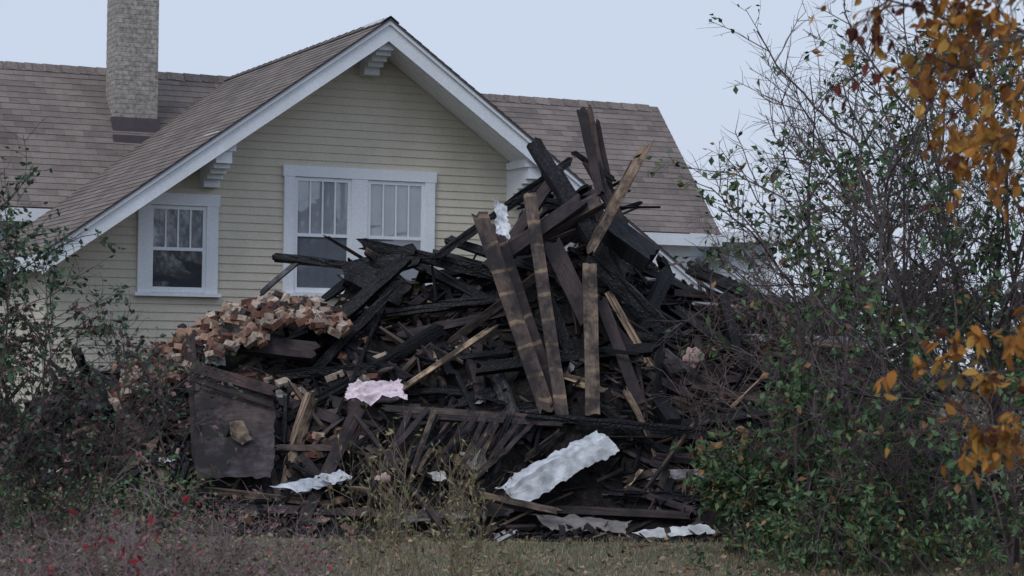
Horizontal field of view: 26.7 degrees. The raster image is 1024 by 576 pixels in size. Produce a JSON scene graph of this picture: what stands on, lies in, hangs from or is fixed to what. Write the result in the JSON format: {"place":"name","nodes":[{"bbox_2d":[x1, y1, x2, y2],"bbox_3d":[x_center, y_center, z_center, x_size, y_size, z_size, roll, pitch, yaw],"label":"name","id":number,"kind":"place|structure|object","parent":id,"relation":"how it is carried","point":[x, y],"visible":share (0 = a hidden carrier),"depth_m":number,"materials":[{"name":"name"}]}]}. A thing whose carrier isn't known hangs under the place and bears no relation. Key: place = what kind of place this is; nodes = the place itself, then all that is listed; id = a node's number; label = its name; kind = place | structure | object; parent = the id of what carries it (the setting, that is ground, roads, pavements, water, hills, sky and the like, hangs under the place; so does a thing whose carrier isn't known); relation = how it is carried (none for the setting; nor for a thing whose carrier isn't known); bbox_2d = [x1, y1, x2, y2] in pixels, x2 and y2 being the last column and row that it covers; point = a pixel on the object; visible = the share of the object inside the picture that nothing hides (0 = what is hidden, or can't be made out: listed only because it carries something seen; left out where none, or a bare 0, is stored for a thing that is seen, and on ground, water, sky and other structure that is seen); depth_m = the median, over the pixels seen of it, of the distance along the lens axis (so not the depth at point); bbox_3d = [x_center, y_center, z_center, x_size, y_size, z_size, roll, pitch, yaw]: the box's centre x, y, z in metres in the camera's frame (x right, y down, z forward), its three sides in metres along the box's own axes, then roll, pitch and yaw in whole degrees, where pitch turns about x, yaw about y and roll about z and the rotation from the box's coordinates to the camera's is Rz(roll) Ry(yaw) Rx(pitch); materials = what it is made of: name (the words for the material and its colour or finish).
{"place":"outdoors","nodes":[
{"label":"outdoors","id":0,"kind":"place"},
{"bbox_2d":[110,116,159,143],"bbox_3d":[-6.021,-2.356,34.269,0.810,0.650,0.830,1,-2,-25],"label":"chimney flashing","id":1,"kind":"object","parent":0,"point":[132,124],"visible":0.54,"depth_m":34.01,"materials":[{"name":"brown metal"}]},
{"bbox_2d":[0,369,1023,575],"bbox_3d":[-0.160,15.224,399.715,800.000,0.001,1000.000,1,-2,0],"label":"ground","id":2,"kind":"structure","parent":0,"point":[680,560],"depth_m":20.69,"materials":[{"name":"plant"}]},
{"bbox_2d":[44,495,189,575],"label":"red sapling","id":3,"kind":"object","parent":2,"relation":"on","point":[150,521],"visible":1,"depth_m":11.74,"materials":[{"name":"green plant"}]},
{"bbox_2d":[0,117,267,575],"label":"berry shrub","id":4,"kind":"object","parent":2,"relation":"on","point":[9,349],"visible":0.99,"depth_m":17.32,"materials":[{"name":"green plant"}]},
{"bbox_2d":[0,437,372,575],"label":"burgundy bush","id":5,"kind":"object","parent":2,"relation":"on","point":[72,563],"visible":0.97,"depth_m":15.44,"materials":[{"name":"red plant"}]},
{"bbox_2d":[0,59,547,428],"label":"gable siding","id":6,"kind":"object","parent":2,"relation":"on","point":[391,116],"visible":0.12,"depth_m":29.52,"materials":[{"name":"beige wood"}]},
{"bbox_2d":[43,269,51,393],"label":"corner boards","id":7,"kind":"object","parent":6,"relation":"attached to","point":[45,311],"depth_m":28.09,"materials":[{"name":"beige"}]},
{"bbox_2d":[133,165,436,296],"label":"window frames","id":8,"kind":"structure","parent":6,"relation":"attached to","point":[359,181],"depth_m":29.53,"materials":[{"name":"white wood"}]},
{"bbox_2d":[153,250,201,287],"bbox_3d":[-4.473,-0.246,28.851,0.680,0.509,0.009,1,-2,-25],"label":"window pane","id":9,"kind":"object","parent":8,"relation":"in","point":[177,268],"depth_m":28.85,"materials":[{"name":"black glass"}]},
{"bbox_2d":[153,209,419,287],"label":"window panes","id":10,"kind":"object","parent":8,"relation":"in","point":[316,276],"depth_m":29.61,"materials":[{"name":"grey glass"}]},
{"bbox_2d":[297,181,420,236],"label":"window curtains","id":11,"kind":"object","parent":8,"relation":"in","point":[376,209],"depth_m":30.04,"materials":[{"name":"white fabric"}]},
{"bbox_2d":[199,19,540,199],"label":"eave brackets","id":12,"kind":"object","parent":6,"relation":"attached to","point":[522,174],"visible":0.63,"depth_m":29.77,"materials":[{"name":"white paint"}]},
{"bbox_2d":[0,180,690,268],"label":"siding","id":13,"kind":"object","parent":2,"relation":"on","point":[681,252],"visible":0.05,"depth_m":37.21,"materials":[{"name":"white wood"}]},
{"bbox_2d":[8,18,704,285],"bbox_3d":[-2.851,-1.651,32.602,10.010,3.822,7.095,1,-2,-25],"label":"roof deck edge","id":14,"kind":"object","parent":13,"relation":"on","point":[297,81],"visible":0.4,"depth_m":28.99,"materials":[{"name":"wood"}]},
{"bbox_2d":[106,0,158,118],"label":"chimney bricks","id":15,"kind":"object","parent":14,"relation":"on","point":[132,58],"visible":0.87,"depth_m":34.15,"materials":[{"name":"grey brick"}]},
{"bbox_2d":[0,16,708,287],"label":"gable roof shingles","id":16,"kind":"object","parent":14,"relation":"on","point":[203,115],"visible":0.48,"depth_m":30.56,"materials":[{"name":"tile"}]},
{"bbox_2d":[0,61,720,233],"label":"roof shingles","id":17,"kind":"object","parent":13,"relation":"on","point":[71,143],"visible":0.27,"depth_m":34.80,"materials":[{"name":"tile"}]},
{"bbox_2d":[0,20,721,290],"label":"fascia boards","id":18,"kind":"object","parent":13,"relation":"attached to","point":[438,72],"visible":0.55,"depth_m":29.07,"materials":[{"name":"white paint"}]},
{"bbox_2d":[13,47,709,246],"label":"soffits","id":19,"kind":"object","parent":13,"relation":"on","point":[453,105],"visible":0.2,"depth_m":30.31,"materials":[{"name":"paint"}]},
{"bbox_2d":[309,395,539,575],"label":"goldenrod weeds","id":20,"kind":"object","parent":2,"relation":"on","point":[458,528],"visible":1,"depth_m":15.62,"materials":[{"name":"green plant"}]},
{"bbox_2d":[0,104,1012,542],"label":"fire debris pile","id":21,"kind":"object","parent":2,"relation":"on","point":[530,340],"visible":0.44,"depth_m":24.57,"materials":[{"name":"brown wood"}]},
{"bbox_2d":[0,527,1022,575],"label":"fallen leaves","id":22,"kind":"object","parent":2,"relation":"on","point":[710,538],"visible":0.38,"depth_m":20.07,"materials":[{"name":"brown plant"}]},
{"bbox_2d":[0,444,1023,575],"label":"green weeds","id":23,"kind":"object","parent":2,"relation":"on","point":[990,555],"visible":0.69,"depth_m":19.32,"materials":[{"name":"green plant"}]},
{"bbox_2d":[634,231,1023,538],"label":"bare brush","id":24,"kind":"object","parent":2,"relation":"on","point":[722,363],"visible":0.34,"depth_m":24.99,"materials":[{"name":"brown plant"}]},
{"bbox_2d":[634,0,1023,573],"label":"leafy shrub","id":25,"kind":"object","parent":2,"relation":"on","point":[909,313],"visible":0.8,"depth_m":19.86,"materials":[{"name":"green plant"}]},
{"bbox_2d":[670,281,1023,575],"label":"hedge bush","id":26,"kind":"object","parent":2,"relation":"on","point":[739,469],"visible":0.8,"depth_m":19.92,"materials":[{"name":"green plant"}]},
{"bbox_2d":[776,260,1023,406],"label":"distant treeline","id":27,"kind":"object","parent":2,"relation":"on","point":[969,400],"visible":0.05,"depth_m":99.96,"materials":[{"name":"green plant"}]},
{"bbox_2d":[809,0,1023,488],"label":"autumn tree","id":28,"kind":"object","parent":2,"relation":"on","point":[998,437],"visible":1,"depth_m":9.86,"materials":[{"name":"orange plant"}]},
{"bbox_2d":[0,0,1023,369],"label":"sky","id":29,"kind":"structure","parent":0,"point":[654,53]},
{"bbox_2d":[690,232,784,294],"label":"white garage","id":30,"kind":"structure","parent":0,"point":[696,253],"depth_m":42.02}
]}

